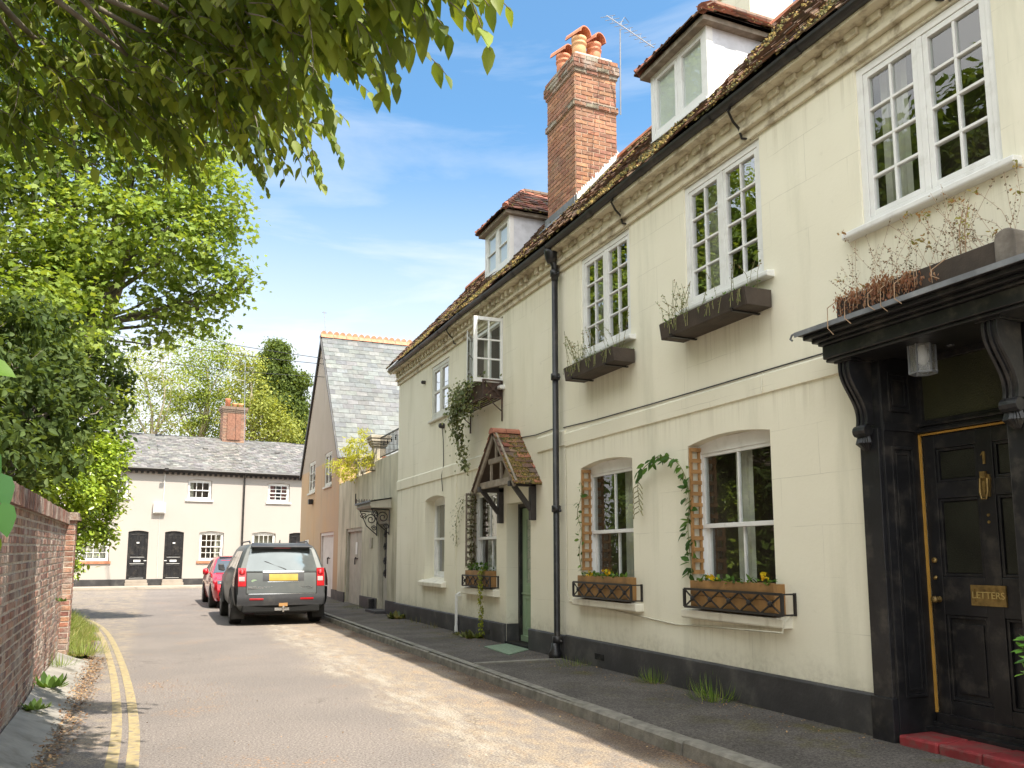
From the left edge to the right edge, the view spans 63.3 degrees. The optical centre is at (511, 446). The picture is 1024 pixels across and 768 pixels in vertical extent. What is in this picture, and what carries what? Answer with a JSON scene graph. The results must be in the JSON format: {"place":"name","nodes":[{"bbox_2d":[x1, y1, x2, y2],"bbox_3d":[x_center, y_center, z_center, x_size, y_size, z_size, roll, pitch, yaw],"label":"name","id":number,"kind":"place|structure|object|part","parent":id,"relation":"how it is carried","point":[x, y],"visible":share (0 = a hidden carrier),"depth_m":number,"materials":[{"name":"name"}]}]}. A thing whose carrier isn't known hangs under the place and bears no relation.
{"place":"outdoors","nodes":[
{"label":"outdoors","id":0,"kind":"place"},
{"bbox_2d":[0,285,148,503],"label":"hazel thicket","id":1,"kind":"object","parent":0,"point":[37,401],"visible":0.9,"depth_m":12.16,"materials":[{"name":"green plant"}]},
{"bbox_2d":[69,633,94,658],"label":"verge bank","id":2,"kind":"structure","parent":0,"point":[88,651],"depth_m":12.28,"materials":[{"name":"green plant"}]},
{"bbox_2d":[15,434,149,583],"bbox_3d":[-8.014,1.384,14.905,2.640,3.676,4.638,3,-8,-23],"label":"laurel bush","id":3,"kind":"object","parent":2,"relation":"on","point":[83,498],"visible":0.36,"depth_m":15.42,"materials":[{"name":"green plant"}]},
{"bbox_2d":[69,606,102,651],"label":"verge grass","id":4,"kind":"structure","parent":2,"relation":"on","point":[80,629],"depth_m":13.82,"materials":[{"name":"green plant"}]},
{"bbox_2d":[63,635,111,656],"bbox_3d":[-6.019,2.783,11.738,0.860,0.286,0.821,-2,-8,14],"label":"weed","id":5,"kind":"object","parent":2,"relation":"on","point":[80,652],"visible":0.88,"depth_m":11.72,"materials":[{"name":"green plant"}]},
{"bbox_2d":[0,0,271,491],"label":"sycamore tree","id":6,"kind":"object","parent":2,"relation":"on","point":[77,273],"visible":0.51,"depth_m":17.19,"materials":[{"name":"green plant"}]},
{"bbox_2d":[73,585,201,589],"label":"pavement","id":7,"kind":"structure","parent":0,"point":[134,587],"depth_m":34.94,"materials":[{"name":"grey concrete"}]},
{"bbox_2d":[14,431,161,586],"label":"cottage","id":8,"kind":"structure","parent":7,"relation":"on","point":[130,560],"depth_m":36.23,"materials":[{"name":"paint"}]},
{"bbox_2d":[76,534,110,563],"bbox_3d":[-17.925,4.240,35.575,1.370,1.520,0.720,4,-9,-30],"label":"window","id":9,"kind":"structure","parent":8,"relation":"in","point":[103,557],"depth_m":35.46,"materials":[{"name":"white paint"}]},
{"bbox_2d":[117,477,128,498],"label":"window","id":10,"kind":"structure","parent":8,"relation":"in","point":[127,482],"depth_m":36.29,"materials":[{"name":"white paint"}]},
{"bbox_2d":[126,531,148,579],"bbox_3d":[-16.310,4.705,36.157,0.810,2.110,0.065,4,-9,-30],"label":"front door","id":11,"kind":"structure","parent":8,"relation":"in","point":[136,567],"depth_m":36.15,"materials":[{"name":"black paint"}]},
{"bbox_2d":[153,398,248,584],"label":"cottage","id":12,"kind":"structure","parent":7,"relation":"on","point":[198,508],"depth_m":37.91,"materials":[{"name":"paint"}]},
{"bbox_2d":[163,531,183,578],"bbox_3d":[-15.038,4.801,36.887,0.790,2.110,0.065,4,-9,-30],"label":"front door","id":13,"kind":"structure","parent":12,"relation":"in","point":[173,546],"depth_m":36.88,"materials":[{"name":"black paint"}]},
{"bbox_2d":[185,480,212,501],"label":"window","id":14,"kind":"structure","parent":12,"relation":"in","point":[198,490],"depth_m":37.89,"materials":[{"name":"white paint"}]},
{"bbox_2d":[196,531,223,562],"bbox_3d":[-13.795,4.552,37.945,1.220,1.520,0.720,4,-9,-30],"label":"window","id":15,"kind":"structure","parent":12,"relation":"in","point":[210,542],"depth_m":38.01,"materials":[{"name":"white paint"}]},
{"bbox_2d":[215,372,244,443],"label":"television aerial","id":16,"kind":"object","parent":12,"relation":"attached to","point":[244,403],"visible":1,"depth_m":40.66,"materials":[{"name":"metal"}]},
{"bbox_2d":[236,440,303,544],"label":"cottage","id":17,"kind":"structure","parent":7,"relation":"on","point":[273,491],"depth_m":39.54,"materials":[{"name":"paint"}]},
{"bbox_2d":[252,532,274,542],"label":"window","id":18,"kind":"structure","parent":17,"relation":"in","point":[259,537],"depth_m":39.08,"materials":[{"name":"white paint"}]},
{"bbox_2d":[266,483,290,503],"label":"window","id":19,"kind":"structure","parent":17,"relation":"in","point":[278,493],"depth_m":39.65,"materials":[{"name":"white paint"}]},
{"bbox_2d":[289,533,299,542],"bbox_3d":[-10.269,5.161,39.624,0.810,2.110,0.065,4,-9,-30],"label":"front door","id":20,"kind":"structure","parent":17,"relation":"in","point":[293,537],"depth_m":39.66,"materials":[{"name":"black paint"}]},
{"bbox_2d":[335,428,398,614],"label":"garage building","id":21,"kind":"structure","parent":0,"point":[367,548],"depth_m":21.28,"materials":[{"name":"paint"}]},
{"bbox_2d":[322,427,378,484],"bbox_3d":[-4.395,0.399,22.690,0.988,1.665,3.438,4,-8,-26],"label":"yellow shrub","id":22,"kind":"object","parent":21,"relation":"on","point":[351,458],"visible":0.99,"depth_m":22.35,"materials":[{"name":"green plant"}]},
{"bbox_2d":[346,527,361,604],"bbox_3d":[-4.334,3.375,23.144,0.131,2.210,2.030,3,-8,-23],"label":"front door","id":23,"kind":"structure","parent":21,"relation":"in","point":[354,535],"depth_m":23.41,"materials":[{"name":"wood"}]},
{"bbox_2d":[377,519,387,609],"bbox_3d":[-3.068,2.889,20.183,0.150,2.240,0.920,3,-8,-23],"label":"front door","id":24,"kind":"structure","parent":21,"relation":"in","point":[383,535],"depth_m":20.42,"materials":[{"name":"grey wood"}]},
{"bbox_2d":[39,588,712,767],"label":"road","id":25,"kind":"structure","parent":0,"point":[189,634],"depth_m":8.08,"materials":[{"name":"grey asphalt"}]},
{"bbox_2d":[0,652,92,767],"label":"concrete haunch","id":26,"kind":"object","parent":25,"relation":"on","point":[23,733],"visible":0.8,"depth_m":6.95,"materials":[{"name":"grey concrete"}]},
{"bbox_2d":[19,697,52,710],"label":"weed","id":27,"kind":"object","parent":26,"relation":"on","point":[34,705],"visible":0.99,"depth_m":7.29,"materials":[{"name":"green plant"}]},
{"bbox_2d":[33,671,68,687],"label":"weed","id":28,"kind":"object","parent":26,"relation":"on","point":[49,681],"visible":0.94,"depth_m":8.50,"materials":[{"name":"green plant"}]},
{"bbox_2d":[48,647,84,666],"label":"weed","id":29,"kind":"object","parent":26,"relation":"on","point":[59,663],"visible":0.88,"depth_m":10.20,"materials":[{"name":"green plant"}]},
{"bbox_2d":[78,616,139,767],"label":"yellow lines","id":30,"kind":"object","parent":25,"relation":"on","point":[132,758],"visible":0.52,"depth_m":7.65,"materials":[{"name":"paint"}]},
{"bbox_2d":[202,556,231,606],"bbox_3d":[-8.135,3.963,24.720,2.100,1.435,4.175,3,-8,-24],"label":"parked car","id":31,"kind":"object","parent":25,"relation":"on","point":[212,579],"visible":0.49,"depth_m":23.83,"materials":[{"name":"red paint"}]},
{"bbox_2d":[218,540,327,623],"bbox_3d":[-5.759,3.146,19.707,2.217,1.806,4.638,3,-8,-23],"label":"parked car","id":32,"kind":"object","parent":25,"relation":"on","point":[271,578],"visible":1,"depth_m":17.81,"materials":[{"name":"paint"}]},
{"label":"side window","id":33,"kind":"part","parent":32,"relation":"part of","materials":[{"name":"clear glass"}]},
{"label":"side window","id":34,"kind":"part","parent":32,"relation":"part of","materials":[{"name":"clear glass"}]},
{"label":"rear window","id":35,"kind":"part","parent":32,"relation":"part of","materials":[{"name":"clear glass"}]},
{"bbox_2d":[299,331,411,599],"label":"gabled house","id":36,"kind":"structure","parent":25,"relation":"on","point":[355,386],"depth_m":28.25,"materials":[{"name":"paint"}]},
{"bbox_2d":[115,335,320,363],"bbox_3d":[-16.624,-5.072,35.022,23.107,5.921,0.022,-4,-9,29],"label":"overhead wire","id":37,"kind":"object","parent":36,"relation":"attached to","point":[234,354],"visible":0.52,"depth_m":31.21,"materials":[{"name":"black"}]},
{"bbox_2d":[123,356,319,376],"bbox_3d":[-16.781,-4.379,35.302,24.069,5.621,0.022,-4,-9,31],"label":"overhead wire","id":38,"kind":"object","parent":36,"relation":"attached to","point":[230,370],"visible":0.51,"depth_m":31.33,"materials":[{"name":"black"}]},
{"bbox_2d":[123,323,322,358],"bbox_3d":[-16.467,-5.541,34.713,22.169,6.271,0.022,-4,-8,27],"label":"overhead wire","id":39,"kind":"object","parent":36,"relation":"attached to","point":[238,345],"visible":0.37,"depth_m":31.09,"materials":[{"name":"black"}]},
{"bbox_2d":[307,460,315,495],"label":"window","id":40,"kind":"structure","parent":36,"relation":"in","point":[312,465],"depth_m":30.11,"materials":[{"name":"white paint"}]},
{"bbox_2d":[322,451,331,489],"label":"window","id":41,"kind":"structure","parent":36,"relation":"in","point":[328,478],"depth_m":27.32,"materials":[{"name":"white paint"}]},
{"bbox_2d":[320,531,333,596],"bbox_3d":[-5.924,3.854,26.821,0.111,2.180,2.300,3,-8,-23],"label":"door","id":42,"kind":"structure","parent":36,"relation":"in","point":[327,538],"depth_m":26.87,"materials":[{"name":"wood"}]},
{"bbox_2d":[28,610,880,767],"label":"fallen leaves","id":43,"kind":"object","parent":25,"relation":"on","point":[54,758],"visible":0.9,"depth_m":7.93,"materials":[{"name":"brown plant"}]},
{"bbox_2d":[386,25,651,658],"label":"terraced house","id":44,"kind":"structure","parent":25,"relation":"on","point":[493,320],"depth_m":14.03,"materials":[{"name":"paint"}]},
{"bbox_2d":[417,496,445,587],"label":"window","id":45,"kind":"structure","parent":44,"relation":"in","point":[439,516],"depth_m":17.08,"materials":[{"name":"white paint"}]},
{"bbox_2d":[428,358,448,423],"bbox_3d":[-1.092,-1.132,16.798,0.865,1.290,1.330,3,-8,-23],"label":"window","id":46,"kind":"structure","parent":44,"relation":"in","point":[440,373],"depth_m":16.70,"materials":[{"name":"white paint"}]},
{"bbox_2d":[438,423,444,490],"bbox_3d":[-1.379,0.196,16.177,0.110,1.336,0.110,3,-8,-23],"label":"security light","id":47,"kind":"object","parent":44,"relation":"attached to","point":[440,425],"visible":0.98,"depth_m":16.21,"materials":[{"name":"metal"}]},
{"bbox_2d":[450,499,464,546],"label":"climbing plant","id":48,"kind":"object","parent":44,"relation":"attached to","point":[458,518],"visible":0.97,"depth_m":15.03,"materials":[{"name":"green plant"}]},
{"bbox_2d":[439,371,501,475],"bbox_3d":[-0.742,-0.374,14.018,0.576,1.672,2.235,3,-8,-20],"label":"trailing ivy","id":49,"kind":"object","parent":44,"relation":"attached to","point":[455,408],"visible":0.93,"depth_m":14.35,"materials":[{"name":"green plant"}]},
{"bbox_2d":[465,493,475,566],"bbox_3d":[-0.725,1.459,14.603,0.192,1.280,0.032,3,-8,-23],"label":"trellis","id":50,"kind":"object","parent":44,"relation":"attached to","point":[467,526],"visible":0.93,"depth_m":14.59,"materials":[{"name":"brown wood"}]},
{"bbox_2d":[464,493,476,569],"bbox_3d":[-0.714,1.505,14.539,0.214,1.416,0.230,3,-8,-23],"label":"climbing plant","id":51,"kind":"object","parent":50,"relation":"attached to","point":[471,522],"visible":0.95,"depth_m":14.53,"materials":[{"name":"green plant"}]},
{"bbox_2d":[452,379,502,433],"bbox_3d":[-0.605,-0.667,14.122,0.350,0.670,1.502,3,-8,-23],"label":"window box","id":52,"kind":"object","parent":44,"relation":"attached to","point":[482,390],"visible":0.64,"depth_m":13.54,"materials":[{"name":"metal"}]},
{"bbox_2d":[461,570,498,588],"bbox_3d":[-0.525,2.205,13.873,0.224,0.271,1.340,3,-8,-23],"label":"window box","id":53,"kind":"object","parent":44,"relation":"attached to","point":[488,579],"visible":0.99,"depth_m":13.70,"materials":[{"name":"brown wood"}]},
{"bbox_2d":[466,562,493,570],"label":"leafy plant","id":54,"kind":"object","parent":53,"relation":"on","point":[478,568],"visible":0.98,"depth_m":13.94,"materials":[{"name":"green plant"}]},
{"bbox_2d":[477,567,485,636],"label":"trailing plant","id":55,"kind":"object","parent":53,"relation":"hanging from","point":[481,632],"visible":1,"depth_m":13.46,"materials":[{"name":"green plant"}]},
{"bbox_2d":[461,492,499,596],"bbox_3d":[-0.171,1.543,14.194,0.930,1.945,1.560,3,-8,-23],"label":"window","id":56,"kind":"structure","parent":44,"relation":"in","point":[486,518],"depth_m":14.60,"materials":[{"name":"white paint"}]},
{"bbox_2d":[466,315,504,402],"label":"window","id":57,"kind":"structure","parent":44,"relation":"in","point":[484,349],"depth_m":14.43,"materials":[{"name":"white paint"}]},
{"bbox_2d":[518,504,530,642],"bbox_3d":[0.324,1.929,12.701,0.100,2.150,0.920,3,-8,-23],"label":"front door","id":58,"kind":"structure","parent":44,"relation":"in","point":[524,524],"depth_m":12.98,"materials":[{"name":"green paint"}]},
{"bbox_2d":[521,429,552,437],"bbox_3d":[0.304,-0.189,12.352,0.014,0.074,1.750,3,-8,-23],"label":"wall cable","id":59,"kind":"object","parent":44,"relation":"attached to","point":[537,434],"depth_m":12.18,"materials":[{"name":"black"}]},
{"bbox_2d":[600,15,654,114],"bbox_3d":[1.897,-6.576,13.561,0.396,1.783,1.189,3,-8,-23],"label":"television aerial","id":60,"kind":"object","parent":44,"relation":"attached to","point":[630,31],"visible":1,"depth_m":13.86,"materials":[{"name":"metal"}]},
{"bbox_2d":[321,612,782,767],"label":"kerb","id":61,"kind":"structure","parent":25,"relation":"on","point":[707,753],"depth_m":7.47,"materials":[{"name":"concrete"}]},
{"bbox_2d":[543,0,1023,767],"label":"terraced house","id":62,"kind":"structure","parent":25,"relation":"on","point":[863,494],"depth_m":7.03,"materials":[{"name":"paint"}]},
{"bbox_2d":[581,470,592,569],"bbox_3d":[0.973,0.947,10.796,0.137,1.300,0.032,3,-8,-23],"label":"trellis","id":63,"kind":"object","parent":62,"relation":"attached to","point":[589,515],"visible":0.99,"depth_m":10.78,"materials":[{"name":"orange wood"}]},
{"bbox_2d":[574,483,587,570],"bbox_3d":[0.890,1.083,10.750,0.197,1.272,0.249,1,-8,-5],"label":"climbing plant","id":64,"kind":"object","parent":63,"relation":"attached to","point":[582,495],"visible":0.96,"depth_m":10.73,"materials":[{"name":"green plant"}]},
{"bbox_2d":[564,346,634,382],"bbox_3d":[1.062,-0.993,10.267,0.330,0.186,1.260,3,-8,-23],"label":"window box","id":65,"kind":"object","parent":62,"relation":"attached to","point":[618,358],"visible":0.99,"depth_m":10.02,"materials":[{"name":"wood"}]},
{"bbox_2d":[563,306,633,375],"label":"window box plants","id":66,"kind":"object","parent":65,"relation":"in","point":[576,353],"depth_m":10.45,"materials":[{"name":"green plant"}]},
{"bbox_2d":[572,229,635,363],"bbox_3d":[1.507,-1.900,10.698,0.910,1.540,1.480,3,-8,-23],"label":"window","id":67,"kind":"structure","parent":62,"relation":"in","point":[606,272],"depth_m":10.85,"materials":[{"name":"white paint"}]},
{"bbox_2d":[572,575,642,601],"bbox_3d":[1.140,1.695,9.996,0.224,0.271,1.440,3,-8,-23],"label":"window box","id":68,"kind":"object","parent":62,"relation":"attached to","point":[617,588],"visible":0.96,"depth_m":9.83,"materials":[{"name":"brown wood"}]},
{"bbox_2d":[581,569,626,578],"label":"pansies","id":69,"kind":"object","parent":68,"relation":"on","point":[606,573],"visible":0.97,"depth_m":9.95,"materials":[{"name":"green plant"}]},
{"bbox_2d":[572,458,643,611],"bbox_3d":[1.498,1.017,10.310,0.930,1.915,1.580,3,-8,-23],"label":"window","id":70,"kind":"structure","parent":62,"relation":"in","point":[612,537],"depth_m":10.80,"materials":[{"name":"white paint"}]},
{"bbox_2d":[633,453,697,579],"bbox_3d":[1.587,0.767,8.963,0.226,1.380,1.098,5,-9,-32],"label":"climbing plant","id":71,"kind":"object","parent":62,"relation":"attached to","point":[665,458],"visible":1,"depth_m":8.67,"materials":[{"name":"green plant"}]},
{"bbox_2d":[565,449,792,633],"bbox_3d":[1.532,0.841,9.191,0.117,2.168,4.347,3,-8,-22],"label":"wall cable","id":72,"kind":"object","parent":62,"relation":"attached to","point":[653,618],"depth_m":8.99,"materials":[{"name":"white plastic"}]},
{"bbox_2d":[563,353,822,427],"bbox_3d":[1.685,-0.531,9.126,0.014,0.079,5.000,3,-8,-23],"label":"wall cable","id":73,"kind":"object","parent":62,"relation":"attached to","point":[702,389],"depth_m":8.43,"materials":[{"name":"black rubber"}]},
{"bbox_2d":[689,448,704,573],"bbox_3d":[1.914,0.659,8.606,0.137,1.300,0.032,3,-8,-23],"label":"trellis","id":74,"kind":"object","parent":62,"relation":"attached to","point":[700,537],"visible":1,"depth_m":8.60,"materials":[{"name":"orange wood"}]},
{"bbox_2d":[659,286,771,342],"bbox_3d":[1.966,-1.270,8.165,0.330,0.186,1.390,3,-8,-23],"label":"window box","id":75,"kind":"object","parent":62,"relation":"attached to","point":[754,301],"visible":1,"depth_m":7.93,"materials":[{"name":"wood"}]},
{"bbox_2d":[657,249,761,332],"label":"window box plants","id":76,"kind":"object","parent":75,"relation":"in","point":[680,313],"depth_m":8.43,"materials":[{"name":"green plant"}]},
{"bbox_2d":[676,139,774,315],"bbox_3d":[2.447,-2.188,8.509,0.910,1.540,1.480,3,-8,-23],"label":"window","id":77,"kind":"structure","parent":62,"relation":"in","point":[723,211],"depth_m":8.71,"materials":[{"name":"white paint"}]},
{"bbox_2d":[681,430,792,628],"bbox_3d":[2.436,0.729,8.125,0.930,1.915,1.570,3,-8,-23],"label":"window","id":78,"kind":"structure","parent":62,"relation":"in","point":[737,497],"depth_m":8.64,"materials":[{"name":"white paint"}]},
{"bbox_2d":[683,580,796,616],"bbox_3d":[2.100,1.401,7.761,0.224,0.271,1.460,3,-8,-23],"label":"window box","id":79,"kind":"object","parent":62,"relation":"attached to","point":[758,598],"visible":0.97,"depth_m":7.62,"materials":[{"name":"brown wood"}]},
{"bbox_2d":[695,572,777,584],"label":"pansies","id":80,"kind":"object","parent":79,"relation":"on","point":[711,577],"visible":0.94,"depth_m":7.78,"materials":[{"name":"green plant"}]},
{"bbox_2d":[837,227,1023,317],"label":"planter","id":81,"kind":"object","parent":62,"relation":"on","point":[1008,242],"visible":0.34,"depth_m":5.29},
{"bbox_2d":[827,159,1023,334],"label":"dried flowers","id":82,"kind":"object","parent":81,"relation":"in","point":[875,288],"visible":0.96,"depth_m":5.78,"materials":[{"name":"brown plant"}]},
{"bbox_2d":[907,342,954,376],"bbox_3d":[3.033,-0.673,5.985,0.402,0.324,0.183,3,-8,-23],"label":"porch lantern","id":83,"kind":"object","parent":62,"relation":"attached to","point":[922,355],"visible":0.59,"depth_m":5.91,"materials":[{"name":"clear glass"}]},
{"bbox_2d":[842,0,1022,241],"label":"window","id":84,"kind":"structure","parent":62,"relation":"in","point":[929,118],"depth_m":6.50,"materials":[{"name":"white paint"}]},
{"bbox_2d":[922,424,1023,738],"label":"front door","id":85,"kind":"structure","parent":62,"relation":"in","point":[976,600],"depth_m":5.98,"materials":[{"name":"black paint"}]},
{"bbox_2d":[1,0,794,440],"label":"sky","id":86,"kind":"structure","parent":0,"point":[391,243],"materials":[{"name":"blue"}]},
{"bbox_2d":[324,596,989,767],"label":"pavement","id":87,"kind":"structure","parent":0,"point":[799,744],"depth_m":7.23,"materials":[{"name":"concrete"}]},
{"bbox_2d":[386,611,404,618],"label":"weed","id":88,"kind":"object","parent":87,"relation":"on","point":[395,615],"visible":0.81,"depth_m":17.94,"materials":[{"name":"green plant"}]},
{"bbox_2d":[454,592,460,631],"bbox_3d":[-0.972,2.949,14.846,0.114,0.707,0.074,3,-8,-23],"label":"waste pipe","id":89,"kind":"object","parent":87,"relation":"on","point":[456,612],"visible":0.94,"depth_m":14.82,"materials":[{"name":"white plastic"}]},
{"bbox_2d":[459,630,482,638],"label":"weed","id":90,"kind":"object","parent":87,"relation":"on","point":[469,634],"visible":0.79,"depth_m":13.71,"materials":[{"name":"green plant"}]},
{"bbox_2d":[484,643,528,654],"bbox_3d":[-0.059,2.942,12.085,0.540,0.014,1.360,3,-8,-23],"label":"door mat","id":91,"kind":"object","parent":87,"relation":"on","point":[509,649],"depth_m":12.09,"materials":[{"name":"green fabric"}]},
{"bbox_2d":[473,658,561,664],"bbox_3d":[0.090,2.786,10.722,1.220,0.054,0.120,3,-8,-23],"label":"drain channel","id":92,"kind":"object","parent":87,"relation":"on","point":[495,662],"visible":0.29,"depth_m":10.65,"materials":[{"name":"stone"}]},
{"bbox_2d":[550,658,590,667],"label":"weed","id":93,"kind":"object","parent":87,"relation":"on","point":[572,662],"visible":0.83,"depth_m":10.29,"materials":[{"name":"green plant"}]},
{"bbox_2d":[631,666,667,683],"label":"weed","id":94,"kind":"object","parent":87,"relation":"on","point":[651,679],"visible":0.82,"depth_m":8.85,"materials":[{"name":"green plant"}]},
{"bbox_2d":[685,675,740,702],"bbox_3d":[1.923,2.264,7.898,0.736,0.272,0.688,3,-8,-23],"label":"weed","id":95,"kind":"object","parent":87,"relation":"on","point":[712,695],"visible":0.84,"depth_m":7.77,"materials":[{"name":"green plant"}]},
{"bbox_2d":[1012,636,1023,676],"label":"potted shrub","id":96,"kind":"object","parent":87,"relation":"on","point":[1019,645],"visible":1,"depth_m":3.81,"materials":[{"name":"green plant"}]},
{"label":"ground","id":97,"kind":"structure","parent":0,"visible":0},
{"bbox_2d":[0,481,81,733],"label":"brick wall","id":98,"kind":"structure","parent":97,"relation":"on","point":[37,555],"depth_m":7.74,"materials":[{"name":"red brick"}]},
{"bbox_2d":[55,597,66,601],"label":"weed","id":99,"kind":"object","parent":98,"relation":"attached to","point":[61,599],"visible":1,"depth_m":9.22,"materials":[{"name":"green plant"}]},
{"bbox_2d":[104,339,208,435],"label":"airy tree","id":100,"kind":"object","parent":97,"relation":"on","point":[150,376],"visible":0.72,"depth_m":51.99,"materials":[{"name":"green plant"}]},
{"bbox_2d":[151,323,254,437],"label":"spreading tree","id":101,"kind":"object","parent":97,"relation":"on","point":[205,397],"visible":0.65,"depth_m":55.50,"materials":[{"name":"green plant"}]},
{"bbox_2d":[206,345,306,443],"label":"feathery tree","id":102,"kind":"object","parent":97,"relation":"on","point":[254,406],"visible":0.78,"depth_m":53.63,"materials":[{"name":"green plant"}]},
{"bbox_2d":[245,336,313,443],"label":"conifer tree","id":103,"kind":"object","parent":97,"relation":"on","point":[295,388],"visible":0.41,"depth_m":61.14,"materials":[{"name":"green plant"}]},
{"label":"garden ground","id":104,"kind":"structure","parent":0,"visible":0},
{"bbox_2d":[0,0,512,549],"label":"lime tree","id":105,"kind":"object","parent":104,"relation":"on","point":[242,46],"visible":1,"depth_m":5.63,"materials":[{"name":"green plant"}]}
]}

